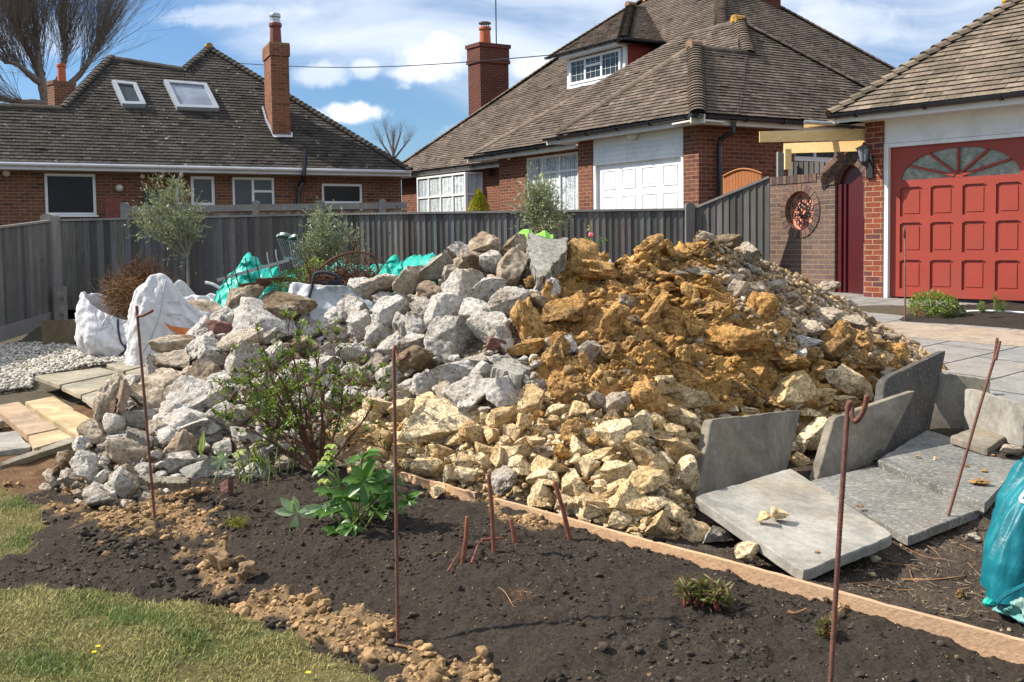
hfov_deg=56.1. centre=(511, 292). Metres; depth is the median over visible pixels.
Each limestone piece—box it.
[757,510,770,521]
[770,506,788,519]
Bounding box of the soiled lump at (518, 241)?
[499,233,526,255]
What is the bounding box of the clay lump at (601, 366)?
[598,363,607,370]
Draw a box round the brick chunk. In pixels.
[92,373,131,432]
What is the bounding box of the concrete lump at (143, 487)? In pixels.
[140,485,148,490]
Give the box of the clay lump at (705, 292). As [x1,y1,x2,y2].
[694,284,731,303]
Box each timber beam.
[759,129,864,141]
[783,140,864,152]
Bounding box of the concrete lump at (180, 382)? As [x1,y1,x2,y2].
[163,375,211,411]
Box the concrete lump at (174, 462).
[161,451,198,473]
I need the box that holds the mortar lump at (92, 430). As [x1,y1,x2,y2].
[76,418,106,444]
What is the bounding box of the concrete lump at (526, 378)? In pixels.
[522,374,531,382]
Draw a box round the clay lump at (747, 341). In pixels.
[714,324,766,356]
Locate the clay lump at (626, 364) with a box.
[621,360,632,368]
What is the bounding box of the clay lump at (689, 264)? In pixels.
[678,260,701,271]
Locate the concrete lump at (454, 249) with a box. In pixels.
[447,241,469,257]
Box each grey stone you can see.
[107,427,126,435]
[121,408,158,429]
[180,456,218,478]
[211,438,231,455]
[418,249,453,282]
[702,525,731,542]
[741,262,760,273]
[792,348,807,356]
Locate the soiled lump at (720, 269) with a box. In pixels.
[714,264,731,274]
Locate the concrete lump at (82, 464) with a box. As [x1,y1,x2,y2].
[69,450,99,482]
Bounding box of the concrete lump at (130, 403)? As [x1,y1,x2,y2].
[127,400,135,405]
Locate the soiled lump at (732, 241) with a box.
[714,233,742,248]
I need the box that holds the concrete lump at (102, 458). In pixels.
[99,456,110,462]
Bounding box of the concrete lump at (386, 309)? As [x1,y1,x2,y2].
[370,294,410,328]
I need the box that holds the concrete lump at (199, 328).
[185,314,208,338]
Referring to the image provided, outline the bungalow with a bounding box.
[0,12,412,225]
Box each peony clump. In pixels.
[672,572,736,615]
[815,615,842,637]
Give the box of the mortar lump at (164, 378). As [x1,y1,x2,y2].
[138,367,185,388]
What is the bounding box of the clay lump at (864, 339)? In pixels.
[854,329,873,352]
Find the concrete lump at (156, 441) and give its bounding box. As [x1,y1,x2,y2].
[153,436,159,445]
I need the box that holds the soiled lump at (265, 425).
[252,404,279,427]
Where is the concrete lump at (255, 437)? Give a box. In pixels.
[245,429,263,442]
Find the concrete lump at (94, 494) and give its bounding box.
[82,483,117,505]
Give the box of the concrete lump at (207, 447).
[196,442,210,452]
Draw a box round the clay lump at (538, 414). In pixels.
[533,410,543,420]
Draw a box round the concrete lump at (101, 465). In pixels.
[96,461,108,469]
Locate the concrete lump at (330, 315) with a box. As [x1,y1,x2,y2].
[316,306,343,329]
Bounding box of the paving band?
[881,322,1023,346]
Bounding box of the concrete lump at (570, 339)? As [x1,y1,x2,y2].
[565,332,576,354]
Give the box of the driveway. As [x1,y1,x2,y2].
[829,292,1023,401]
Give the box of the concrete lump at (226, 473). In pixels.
[214,467,234,476]
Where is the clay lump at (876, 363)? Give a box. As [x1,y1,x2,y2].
[866,355,884,371]
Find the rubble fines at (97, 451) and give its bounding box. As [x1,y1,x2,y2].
[49,272,552,499]
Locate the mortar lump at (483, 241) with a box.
[467,231,500,252]
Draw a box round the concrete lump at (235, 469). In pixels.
[233,463,242,472]
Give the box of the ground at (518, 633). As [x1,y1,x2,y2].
[0,305,1023,681]
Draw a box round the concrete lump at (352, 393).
[343,385,364,403]
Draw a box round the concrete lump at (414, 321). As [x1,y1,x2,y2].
[404,306,427,333]
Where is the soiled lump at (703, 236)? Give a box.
[693,230,718,244]
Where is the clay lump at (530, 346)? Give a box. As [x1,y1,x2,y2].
[505,338,544,355]
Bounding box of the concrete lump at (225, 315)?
[220,306,233,323]
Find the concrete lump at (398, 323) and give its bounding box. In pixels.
[392,311,406,336]
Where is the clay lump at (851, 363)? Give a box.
[837,356,858,369]
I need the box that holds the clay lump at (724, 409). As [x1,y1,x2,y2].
[712,399,730,414]
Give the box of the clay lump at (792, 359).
[768,354,800,366]
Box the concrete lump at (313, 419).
[303,411,316,425]
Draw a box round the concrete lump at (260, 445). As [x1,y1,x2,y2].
[253,442,265,448]
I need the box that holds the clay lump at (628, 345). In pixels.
[621,337,639,352]
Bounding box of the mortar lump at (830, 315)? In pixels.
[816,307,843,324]
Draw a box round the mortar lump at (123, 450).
[104,436,147,464]
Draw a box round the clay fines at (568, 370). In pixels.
[530,241,901,416]
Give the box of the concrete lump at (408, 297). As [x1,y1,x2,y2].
[404,294,412,302]
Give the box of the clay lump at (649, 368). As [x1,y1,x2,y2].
[644,365,652,372]
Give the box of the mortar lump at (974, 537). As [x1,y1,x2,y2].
[960,532,980,542]
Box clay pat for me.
[969,479,990,484]
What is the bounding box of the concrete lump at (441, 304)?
[424,292,462,325]
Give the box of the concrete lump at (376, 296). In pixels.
[371,291,395,305]
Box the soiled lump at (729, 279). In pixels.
[720,274,744,285]
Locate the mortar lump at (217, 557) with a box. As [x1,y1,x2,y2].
[204,540,229,570]
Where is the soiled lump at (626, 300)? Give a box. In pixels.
[617,293,637,309]
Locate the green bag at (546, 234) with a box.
[507,229,552,240]
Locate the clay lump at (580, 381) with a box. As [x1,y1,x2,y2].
[573,376,587,386]
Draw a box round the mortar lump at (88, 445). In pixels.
[86,442,92,447]
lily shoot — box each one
[976,299,986,312]
[991,293,1000,311]
[1000,299,1007,312]
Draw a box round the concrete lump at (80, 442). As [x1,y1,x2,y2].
[72,436,90,449]
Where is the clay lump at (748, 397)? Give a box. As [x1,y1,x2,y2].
[739,392,757,405]
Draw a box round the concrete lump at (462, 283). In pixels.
[441,268,484,298]
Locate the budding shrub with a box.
[208,305,398,471]
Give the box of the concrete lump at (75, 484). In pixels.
[72,481,79,487]
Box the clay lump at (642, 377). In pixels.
[638,374,647,380]
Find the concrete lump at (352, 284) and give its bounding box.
[347,277,365,299]
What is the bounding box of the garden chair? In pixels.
[276,232,306,267]
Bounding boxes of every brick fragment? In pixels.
[206,320,231,337]
[220,479,233,494]
[486,337,505,350]
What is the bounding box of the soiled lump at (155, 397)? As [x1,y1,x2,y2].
[129,381,164,407]
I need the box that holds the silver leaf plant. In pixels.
[210,448,244,482]
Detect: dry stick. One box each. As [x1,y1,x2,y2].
[345,638,366,645]
[395,643,422,651]
[447,552,459,571]
[470,541,482,563]
[481,537,505,540]
[498,587,519,618]
[787,607,807,614]
[869,584,917,590]
[880,562,919,565]
[901,575,966,580]
[906,547,940,559]
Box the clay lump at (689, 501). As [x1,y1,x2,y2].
[685,498,692,505]
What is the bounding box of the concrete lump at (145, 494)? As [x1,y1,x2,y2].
[137,490,150,501]
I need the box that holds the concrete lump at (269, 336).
[259,327,282,343]
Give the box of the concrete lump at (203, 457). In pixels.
[197,455,208,460]
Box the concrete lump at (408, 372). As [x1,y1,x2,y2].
[404,368,415,376]
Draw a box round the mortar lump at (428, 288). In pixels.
[416,280,441,297]
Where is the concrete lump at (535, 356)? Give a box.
[528,354,537,361]
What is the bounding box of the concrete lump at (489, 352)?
[485,350,494,355]
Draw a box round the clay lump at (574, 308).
[541,290,589,323]
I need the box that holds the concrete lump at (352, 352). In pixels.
[335,343,375,364]
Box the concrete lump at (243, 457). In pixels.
[232,450,251,465]
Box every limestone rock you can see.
[331,419,359,437]
[331,459,341,466]
[332,434,349,447]
[343,457,351,465]
[344,423,366,443]
[347,464,357,473]
[351,408,364,420]
[357,409,381,422]
[362,394,392,414]
[363,421,374,434]
[367,446,388,460]
[368,428,392,450]
[373,460,382,471]
[374,420,387,429]
[383,457,393,475]
[387,398,414,421]
[389,441,412,463]
[397,430,423,446]
[397,458,414,471]
[402,421,407,431]
[404,398,480,442]
[406,447,424,457]
[410,456,450,477]
[411,391,436,412]
[415,454,429,458]
[428,444,454,458]
[429,440,445,443]
[429,484,444,498]
[443,464,457,483]
[444,433,461,445]
[444,457,451,461]
[447,482,456,486]
[448,453,457,461]
[454,452,473,468]
[454,466,480,483]
[458,420,486,443]
[471,452,493,468]
[474,441,491,456]
[476,469,484,474]
[480,412,487,426]
[482,426,499,444]
[483,483,492,491]
[485,412,510,424]
[487,423,499,428]
[490,446,504,466]
[491,404,520,427]
[491,444,533,464]
[495,434,513,446]
[502,423,524,440]
[508,454,529,475]
[513,435,529,445]
[513,461,531,474]
[513,486,521,494]
[516,413,532,429]
[517,383,544,414]
[526,435,545,447]
[526,469,553,485]
[527,493,549,508]
[529,423,549,433]
[530,455,568,473]
[530,479,553,505]
[537,418,543,423]
[538,470,559,486]
[543,415,561,428]
[544,404,570,416]
[554,494,575,509]
[556,508,568,516]
[560,414,567,419]
[562,470,584,496]
[565,496,580,511]
[568,453,580,463]
[569,400,590,415]
[569,434,590,455]
[571,482,589,496]
[573,500,605,518]
[574,447,612,464]
[574,457,600,479]
[575,392,582,399]
[577,491,611,512]
[578,517,590,522]
[581,427,594,438]
[586,409,595,414]
[591,465,602,481]
[591,484,607,494]
[592,479,607,486]
[594,418,631,454]
[598,454,620,464]
[598,484,618,499]
[600,460,636,483]
[604,478,637,512]
[605,409,618,418]
[606,509,632,529]
[623,430,649,458]
[624,494,651,515]
[626,527,639,532]
[627,464,669,495]
[629,440,654,465]
[630,410,653,435]
[630,532,642,537]
[641,516,650,523]
[644,505,659,515]
[645,510,671,534]
[646,496,670,512]
[649,454,668,475]
[650,412,665,425]
[650,423,686,437]
[651,435,703,463]
[652,375,680,393]
[656,451,674,465]
[664,404,682,416]
[664,500,687,521]
[665,403,697,424]
[665,526,681,536]
[666,489,683,503]
[671,454,699,491]
[673,384,718,408]
[680,518,710,542]
[687,431,699,444]
[689,421,701,435]
[694,408,702,414]
[728,405,738,411]
[734,541,758,562]
[739,406,760,414]
[771,370,816,406]
[790,451,810,465]
[791,442,799,451]
[793,417,826,449]
[795,440,808,452]
[800,408,821,416]
[815,388,836,405]
[817,406,828,415]
[825,369,840,383]
[831,362,873,400]
[834,395,859,409]
[868,572,876,576]
[870,555,881,561]
[876,352,895,361]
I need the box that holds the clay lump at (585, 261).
[560,238,618,281]
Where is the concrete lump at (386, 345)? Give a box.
[374,330,404,355]
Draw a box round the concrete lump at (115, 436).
[106,433,125,439]
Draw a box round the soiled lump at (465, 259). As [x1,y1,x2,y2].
[453,249,486,273]
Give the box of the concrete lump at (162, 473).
[155,470,167,475]
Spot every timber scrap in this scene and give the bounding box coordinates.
[240,282,259,286]
[256,277,290,283]
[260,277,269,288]
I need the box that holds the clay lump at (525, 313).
[510,297,543,340]
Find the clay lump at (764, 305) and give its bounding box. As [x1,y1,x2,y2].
[746,290,778,322]
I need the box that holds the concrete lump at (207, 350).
[197,335,229,367]
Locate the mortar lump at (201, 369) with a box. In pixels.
[185,359,220,380]
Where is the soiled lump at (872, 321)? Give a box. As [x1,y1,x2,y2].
[866,315,877,326]
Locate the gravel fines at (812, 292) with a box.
[707,239,931,367]
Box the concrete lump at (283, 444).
[279,442,292,450]
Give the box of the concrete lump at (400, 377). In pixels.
[375,364,406,390]
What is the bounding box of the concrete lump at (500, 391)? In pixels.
[485,375,521,407]
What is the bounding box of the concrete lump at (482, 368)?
[469,360,491,377]
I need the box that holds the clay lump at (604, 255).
[599,251,609,261]
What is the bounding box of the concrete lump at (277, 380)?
[275,369,301,392]
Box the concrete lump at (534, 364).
[529,359,540,368]
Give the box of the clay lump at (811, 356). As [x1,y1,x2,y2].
[798,347,816,361]
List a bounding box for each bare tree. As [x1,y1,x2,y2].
[0,0,188,104]
[370,112,419,157]
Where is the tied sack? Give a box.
[979,457,1023,624]
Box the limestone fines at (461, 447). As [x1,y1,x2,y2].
[304,393,711,538]
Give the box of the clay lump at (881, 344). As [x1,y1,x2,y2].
[873,339,887,350]
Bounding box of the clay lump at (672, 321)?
[662,306,689,337]
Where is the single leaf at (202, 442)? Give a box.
[199,431,205,457]
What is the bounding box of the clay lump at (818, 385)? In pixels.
[812,378,826,388]
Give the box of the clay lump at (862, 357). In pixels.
[848,348,868,364]
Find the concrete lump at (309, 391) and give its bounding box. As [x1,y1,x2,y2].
[304,387,317,399]
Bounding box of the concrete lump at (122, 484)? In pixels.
[110,465,141,499]
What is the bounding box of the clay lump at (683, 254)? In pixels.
[668,248,693,261]
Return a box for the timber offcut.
[804,120,838,128]
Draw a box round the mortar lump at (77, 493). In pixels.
[72,489,82,497]
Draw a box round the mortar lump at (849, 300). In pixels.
[841,295,858,307]
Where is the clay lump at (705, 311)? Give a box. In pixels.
[690,305,713,316]
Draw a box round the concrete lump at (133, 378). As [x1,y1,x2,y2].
[125,374,140,384]
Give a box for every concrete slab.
[688,410,799,503]
[695,469,891,580]
[810,391,913,480]
[811,466,983,545]
[874,351,944,459]
[877,430,1016,512]
[930,373,990,428]
[950,428,1006,455]
[964,389,1023,446]
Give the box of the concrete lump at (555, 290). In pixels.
[533,277,560,295]
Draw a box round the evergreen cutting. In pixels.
[268,263,331,291]
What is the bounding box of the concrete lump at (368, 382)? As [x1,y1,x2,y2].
[354,364,371,384]
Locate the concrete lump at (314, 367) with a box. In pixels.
[289,359,322,383]
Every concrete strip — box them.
[125,426,154,446]
[137,475,191,489]
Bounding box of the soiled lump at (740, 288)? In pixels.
[727,279,751,296]
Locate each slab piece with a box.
[490,353,530,390]
[526,231,567,290]
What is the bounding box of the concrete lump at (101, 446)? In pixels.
[96,443,104,448]
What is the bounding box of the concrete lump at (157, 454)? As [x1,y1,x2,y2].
[150,450,162,458]
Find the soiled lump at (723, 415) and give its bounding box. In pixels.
[718,414,731,417]
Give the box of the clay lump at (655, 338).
[648,334,662,343]
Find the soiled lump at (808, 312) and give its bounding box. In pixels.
[804,309,811,315]
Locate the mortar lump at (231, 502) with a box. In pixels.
[220,496,238,508]
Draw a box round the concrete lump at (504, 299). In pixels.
[487,286,529,315]
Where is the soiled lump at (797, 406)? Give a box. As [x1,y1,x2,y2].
[791,403,803,409]
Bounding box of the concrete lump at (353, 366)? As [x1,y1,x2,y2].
[339,363,360,383]
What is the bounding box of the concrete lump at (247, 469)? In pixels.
[240,462,252,474]
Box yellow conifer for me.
[467,188,490,210]
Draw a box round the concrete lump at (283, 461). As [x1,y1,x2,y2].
[275,455,297,469]
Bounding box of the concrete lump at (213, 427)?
[198,421,221,436]
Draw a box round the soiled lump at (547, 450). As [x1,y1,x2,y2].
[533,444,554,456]
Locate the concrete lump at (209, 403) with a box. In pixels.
[203,382,240,407]
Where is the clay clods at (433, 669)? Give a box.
[2,480,848,681]
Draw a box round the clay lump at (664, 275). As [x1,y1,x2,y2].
[650,268,674,281]
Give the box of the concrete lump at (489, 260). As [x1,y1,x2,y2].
[479,250,502,273]
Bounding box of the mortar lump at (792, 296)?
[784,291,799,301]
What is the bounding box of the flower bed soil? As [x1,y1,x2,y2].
[899,301,1023,329]
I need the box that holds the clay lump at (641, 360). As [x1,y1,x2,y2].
[636,357,645,363]
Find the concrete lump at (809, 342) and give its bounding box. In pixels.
[796,335,823,347]
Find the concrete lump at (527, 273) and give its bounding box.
[522,268,530,277]
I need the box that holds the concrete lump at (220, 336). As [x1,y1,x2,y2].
[215,333,225,338]
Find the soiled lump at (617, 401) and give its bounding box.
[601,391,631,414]
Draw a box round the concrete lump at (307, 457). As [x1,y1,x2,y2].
[301,453,309,460]
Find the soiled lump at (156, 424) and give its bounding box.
[148,417,167,436]
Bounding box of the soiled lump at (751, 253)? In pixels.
[734,241,761,263]
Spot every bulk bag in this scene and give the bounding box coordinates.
[74,245,185,356]
[124,273,222,364]
[175,280,219,299]
[282,231,405,340]
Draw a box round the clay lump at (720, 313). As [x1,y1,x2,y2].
[700,300,730,322]
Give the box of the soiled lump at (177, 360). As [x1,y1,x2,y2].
[147,349,189,370]
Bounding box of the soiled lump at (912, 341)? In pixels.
[909,339,920,344]
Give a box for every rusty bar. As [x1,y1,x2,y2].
[135,306,155,517]
[392,345,410,641]
[828,394,869,681]
[903,226,905,320]
[947,338,1001,516]
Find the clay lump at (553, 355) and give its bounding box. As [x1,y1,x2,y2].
[542,335,564,369]
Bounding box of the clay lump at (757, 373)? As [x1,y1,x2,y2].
[748,365,767,384]
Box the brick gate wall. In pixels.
[770,152,864,294]
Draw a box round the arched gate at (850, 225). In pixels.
[836,165,863,293]
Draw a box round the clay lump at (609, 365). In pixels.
[605,362,613,369]
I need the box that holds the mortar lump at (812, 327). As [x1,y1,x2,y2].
[800,319,826,336]
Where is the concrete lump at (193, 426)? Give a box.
[168,417,218,435]
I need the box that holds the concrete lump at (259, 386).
[239,377,272,400]
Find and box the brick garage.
[825,0,1023,300]
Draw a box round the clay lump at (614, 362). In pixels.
[610,359,617,364]
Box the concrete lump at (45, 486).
[39,483,53,489]
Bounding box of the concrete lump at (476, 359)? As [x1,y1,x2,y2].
[460,352,490,365]
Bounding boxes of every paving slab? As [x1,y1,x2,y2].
[0,402,56,441]
[0,418,3,428]
[0,431,30,455]
[0,437,74,468]
[25,396,89,438]
[28,430,69,450]
[35,368,117,388]
[35,448,72,460]
[62,373,125,398]
[82,391,129,408]
[107,362,144,374]
[126,366,145,374]
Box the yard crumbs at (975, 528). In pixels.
[709,504,1023,638]
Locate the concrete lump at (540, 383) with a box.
[532,378,546,389]
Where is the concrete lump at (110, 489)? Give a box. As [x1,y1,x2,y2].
[83,484,117,505]
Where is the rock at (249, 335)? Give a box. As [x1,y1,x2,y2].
[216,327,263,351]
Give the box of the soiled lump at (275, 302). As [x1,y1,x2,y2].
[260,290,317,319]
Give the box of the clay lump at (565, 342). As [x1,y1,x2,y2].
[550,331,570,355]
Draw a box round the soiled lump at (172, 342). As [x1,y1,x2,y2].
[148,333,194,352]
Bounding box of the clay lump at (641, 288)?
[636,284,648,292]
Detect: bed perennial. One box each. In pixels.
[906,288,961,317]
[943,301,966,316]
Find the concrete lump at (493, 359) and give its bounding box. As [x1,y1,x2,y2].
[487,355,508,363]
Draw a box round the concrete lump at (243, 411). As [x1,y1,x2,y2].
[233,402,263,420]
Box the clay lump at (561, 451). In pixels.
[554,442,570,459]
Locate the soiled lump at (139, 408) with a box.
[130,406,152,410]
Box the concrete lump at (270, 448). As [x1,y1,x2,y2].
[265,444,276,453]
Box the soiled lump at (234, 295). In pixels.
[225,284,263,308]
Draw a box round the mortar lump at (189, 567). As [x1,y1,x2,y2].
[184,564,195,571]
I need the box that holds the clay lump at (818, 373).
[808,365,825,380]
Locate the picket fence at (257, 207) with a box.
[120,199,406,217]
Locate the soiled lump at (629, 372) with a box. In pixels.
[621,368,631,375]
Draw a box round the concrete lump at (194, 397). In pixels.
[158,382,209,413]
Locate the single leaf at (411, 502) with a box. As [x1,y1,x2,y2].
[407,500,418,505]
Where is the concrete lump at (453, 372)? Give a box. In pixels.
[430,359,474,382]
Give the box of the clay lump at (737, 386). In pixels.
[725,376,750,394]
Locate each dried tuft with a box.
[226,514,251,529]
[507,582,543,603]
[901,305,933,317]
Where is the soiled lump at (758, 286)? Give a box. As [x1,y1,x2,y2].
[747,281,765,291]
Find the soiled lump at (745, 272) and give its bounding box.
[735,268,750,279]
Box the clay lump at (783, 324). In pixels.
[772,316,791,336]
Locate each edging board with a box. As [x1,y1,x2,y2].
[400,472,477,500]
[493,498,1023,663]
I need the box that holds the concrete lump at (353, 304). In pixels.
[343,294,369,325]
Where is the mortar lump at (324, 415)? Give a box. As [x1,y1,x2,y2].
[316,410,331,419]
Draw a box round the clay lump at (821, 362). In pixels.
[811,359,837,368]
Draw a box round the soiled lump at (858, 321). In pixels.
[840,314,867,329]
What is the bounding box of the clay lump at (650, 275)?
[636,271,655,280]
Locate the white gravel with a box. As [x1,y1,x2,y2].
[0,341,124,391]
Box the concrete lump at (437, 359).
[432,356,441,362]
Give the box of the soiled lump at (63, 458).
[55,449,74,469]
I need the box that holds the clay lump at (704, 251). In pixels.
[697,244,709,257]
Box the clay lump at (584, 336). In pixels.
[574,331,593,345]
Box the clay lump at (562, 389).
[548,370,577,403]
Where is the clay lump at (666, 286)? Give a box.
[657,281,680,291]
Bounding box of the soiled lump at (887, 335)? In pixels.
[883,329,901,341]
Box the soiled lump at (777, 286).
[768,279,785,293]
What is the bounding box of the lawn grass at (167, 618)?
[0,484,393,681]
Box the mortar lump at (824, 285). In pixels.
[814,280,840,290]
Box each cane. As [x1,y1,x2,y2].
[460,516,468,562]
[487,473,495,552]
[508,519,516,542]
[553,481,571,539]
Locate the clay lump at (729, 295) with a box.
[723,292,733,299]
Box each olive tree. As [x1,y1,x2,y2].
[122,169,209,286]
[290,196,370,272]
[507,161,578,238]
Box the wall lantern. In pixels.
[855,142,873,177]
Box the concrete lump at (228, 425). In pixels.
[219,406,239,432]
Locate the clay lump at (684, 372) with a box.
[672,363,709,386]
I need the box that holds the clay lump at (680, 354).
[669,344,690,364]
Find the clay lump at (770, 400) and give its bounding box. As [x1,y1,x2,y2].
[762,394,786,409]
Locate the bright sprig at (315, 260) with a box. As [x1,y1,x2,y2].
[300,256,326,278]
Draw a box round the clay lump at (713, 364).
[706,361,716,367]
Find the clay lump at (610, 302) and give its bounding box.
[604,299,615,308]
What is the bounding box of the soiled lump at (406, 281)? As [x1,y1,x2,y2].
[392,264,423,294]
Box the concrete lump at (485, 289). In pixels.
[466,277,505,302]
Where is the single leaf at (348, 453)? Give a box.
[335,440,370,460]
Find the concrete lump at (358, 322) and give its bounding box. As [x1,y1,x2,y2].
[346,309,370,342]
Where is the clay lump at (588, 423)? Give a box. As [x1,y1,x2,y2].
[585,420,592,426]
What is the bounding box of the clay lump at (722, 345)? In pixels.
[703,325,737,353]
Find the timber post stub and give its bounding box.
[784,149,790,169]
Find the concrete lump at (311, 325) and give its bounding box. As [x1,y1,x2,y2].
[293,313,322,338]
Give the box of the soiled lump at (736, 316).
[733,313,740,319]
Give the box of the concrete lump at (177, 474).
[167,473,184,476]
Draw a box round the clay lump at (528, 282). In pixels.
[523,275,533,287]
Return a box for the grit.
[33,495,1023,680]
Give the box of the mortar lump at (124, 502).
[119,499,135,506]
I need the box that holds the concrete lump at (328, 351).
[307,341,339,356]
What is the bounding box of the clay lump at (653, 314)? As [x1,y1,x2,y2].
[639,291,668,329]
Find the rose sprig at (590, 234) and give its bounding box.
[584,223,607,252]
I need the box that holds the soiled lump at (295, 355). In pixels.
[280,348,303,366]
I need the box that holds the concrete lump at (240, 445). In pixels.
[236,441,245,448]
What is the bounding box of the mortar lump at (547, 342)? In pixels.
[542,336,550,351]
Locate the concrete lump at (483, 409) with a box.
[476,406,489,415]
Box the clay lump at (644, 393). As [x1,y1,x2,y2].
[630,377,667,415]
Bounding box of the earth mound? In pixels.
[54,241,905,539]
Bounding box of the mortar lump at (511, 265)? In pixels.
[496,247,528,286]
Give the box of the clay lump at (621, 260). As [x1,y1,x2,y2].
[612,257,627,267]
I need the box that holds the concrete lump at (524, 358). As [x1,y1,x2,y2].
[518,355,527,360]
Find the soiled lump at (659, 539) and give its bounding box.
[652,537,665,542]
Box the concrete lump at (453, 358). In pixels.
[448,354,460,362]
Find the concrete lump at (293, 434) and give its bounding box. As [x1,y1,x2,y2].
[289,429,297,437]
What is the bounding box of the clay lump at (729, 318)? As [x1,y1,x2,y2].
[723,303,733,322]
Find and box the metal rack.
[217,249,288,289]
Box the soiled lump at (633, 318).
[627,314,639,323]
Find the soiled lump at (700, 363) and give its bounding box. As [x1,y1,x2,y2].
[696,361,704,366]
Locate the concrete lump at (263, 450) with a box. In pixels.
[259,446,266,454]
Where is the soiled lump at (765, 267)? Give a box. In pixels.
[759,264,770,272]
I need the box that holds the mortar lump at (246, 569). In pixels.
[237,560,257,580]
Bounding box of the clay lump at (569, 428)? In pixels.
[560,417,581,444]
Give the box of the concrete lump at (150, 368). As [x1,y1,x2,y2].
[145,353,159,374]
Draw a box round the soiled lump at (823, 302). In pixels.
[816,298,825,306]
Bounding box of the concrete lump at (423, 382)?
[410,371,438,395]
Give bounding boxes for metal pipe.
[804,120,835,125]
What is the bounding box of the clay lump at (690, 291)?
[680,282,699,301]
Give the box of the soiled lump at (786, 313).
[780,310,790,316]
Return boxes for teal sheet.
[214,252,295,307]
[325,260,382,281]
[379,252,435,292]
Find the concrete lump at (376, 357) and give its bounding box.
[367,350,388,383]
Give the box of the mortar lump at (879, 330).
[872,326,883,336]
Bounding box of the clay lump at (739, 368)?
[732,362,748,374]
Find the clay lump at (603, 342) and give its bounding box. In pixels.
[598,339,609,344]
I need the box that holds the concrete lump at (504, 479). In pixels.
[491,464,517,495]
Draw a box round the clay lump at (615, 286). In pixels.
[604,280,624,292]
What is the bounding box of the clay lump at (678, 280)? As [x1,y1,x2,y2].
[674,275,685,288]
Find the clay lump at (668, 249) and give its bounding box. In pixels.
[660,239,677,259]
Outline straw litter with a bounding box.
[820,534,997,621]
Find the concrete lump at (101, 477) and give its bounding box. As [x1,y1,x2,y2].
[93,468,111,483]
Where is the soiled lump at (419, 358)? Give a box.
[391,344,436,372]
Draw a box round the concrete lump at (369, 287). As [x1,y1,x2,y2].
[358,273,398,301]
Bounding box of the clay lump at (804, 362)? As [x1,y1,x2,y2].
[771,348,810,372]
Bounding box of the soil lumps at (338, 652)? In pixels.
[2,470,1022,681]
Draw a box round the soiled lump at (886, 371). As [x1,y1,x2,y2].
[879,366,895,377]
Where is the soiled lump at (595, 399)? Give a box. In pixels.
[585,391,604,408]
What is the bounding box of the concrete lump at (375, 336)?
[364,325,393,347]
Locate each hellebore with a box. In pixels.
[236,441,294,483]
[274,496,340,531]
[312,444,420,536]
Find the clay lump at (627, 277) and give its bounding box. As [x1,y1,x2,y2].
[618,270,637,283]
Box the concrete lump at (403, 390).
[388,378,416,399]
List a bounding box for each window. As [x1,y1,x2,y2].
[44,173,98,216]
[190,176,214,204]
[232,177,274,204]
[322,183,361,210]
[417,172,465,211]
[465,172,482,210]
[527,152,577,209]
[569,48,621,85]
[793,141,836,161]
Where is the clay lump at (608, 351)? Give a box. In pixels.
[599,342,621,360]
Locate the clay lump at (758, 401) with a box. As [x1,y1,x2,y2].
[752,396,764,406]
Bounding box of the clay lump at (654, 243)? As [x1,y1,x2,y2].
[633,233,663,255]
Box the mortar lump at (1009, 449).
[1000,443,1023,454]
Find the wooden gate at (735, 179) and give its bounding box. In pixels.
[723,168,761,194]
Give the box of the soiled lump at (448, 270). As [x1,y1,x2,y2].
[442,264,456,280]
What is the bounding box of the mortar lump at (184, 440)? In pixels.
[162,429,197,457]
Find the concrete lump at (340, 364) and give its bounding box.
[331,361,344,370]
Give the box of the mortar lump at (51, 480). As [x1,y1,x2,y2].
[42,468,62,486]
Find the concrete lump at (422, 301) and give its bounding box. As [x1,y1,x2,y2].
[409,296,429,310]
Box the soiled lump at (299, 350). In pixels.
[286,335,321,355]
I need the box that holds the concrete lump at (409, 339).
[401,331,424,348]
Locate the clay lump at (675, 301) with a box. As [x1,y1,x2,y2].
[671,297,679,304]
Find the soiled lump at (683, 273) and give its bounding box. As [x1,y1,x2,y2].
[667,268,688,278]
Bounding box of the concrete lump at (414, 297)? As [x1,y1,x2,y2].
[411,292,429,300]
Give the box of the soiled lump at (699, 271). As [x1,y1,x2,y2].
[685,266,716,277]
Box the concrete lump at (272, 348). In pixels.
[266,341,281,369]
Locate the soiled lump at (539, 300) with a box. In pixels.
[528,290,550,308]
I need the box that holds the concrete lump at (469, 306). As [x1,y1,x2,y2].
[458,297,492,316]
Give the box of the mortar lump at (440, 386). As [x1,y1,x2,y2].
[434,380,451,398]
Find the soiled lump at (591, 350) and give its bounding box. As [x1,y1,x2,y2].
[575,340,601,362]
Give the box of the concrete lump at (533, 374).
[530,371,538,378]
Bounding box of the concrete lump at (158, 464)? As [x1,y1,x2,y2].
[155,461,163,468]
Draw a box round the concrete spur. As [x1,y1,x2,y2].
[53,286,67,319]
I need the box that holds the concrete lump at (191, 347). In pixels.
[185,330,214,361]
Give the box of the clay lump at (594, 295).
[589,288,602,300]
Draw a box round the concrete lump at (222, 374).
[207,370,244,388]
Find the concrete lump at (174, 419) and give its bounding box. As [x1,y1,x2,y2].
[152,407,224,443]
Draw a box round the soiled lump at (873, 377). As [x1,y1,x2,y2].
[867,376,877,386]
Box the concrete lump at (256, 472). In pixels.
[250,462,277,477]
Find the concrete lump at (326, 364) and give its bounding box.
[310,355,338,375]
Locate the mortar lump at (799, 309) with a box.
[792,305,805,313]
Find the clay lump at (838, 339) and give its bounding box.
[817,320,856,361]
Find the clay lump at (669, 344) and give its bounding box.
[658,335,678,354]
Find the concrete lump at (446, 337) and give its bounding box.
[424,315,475,363]

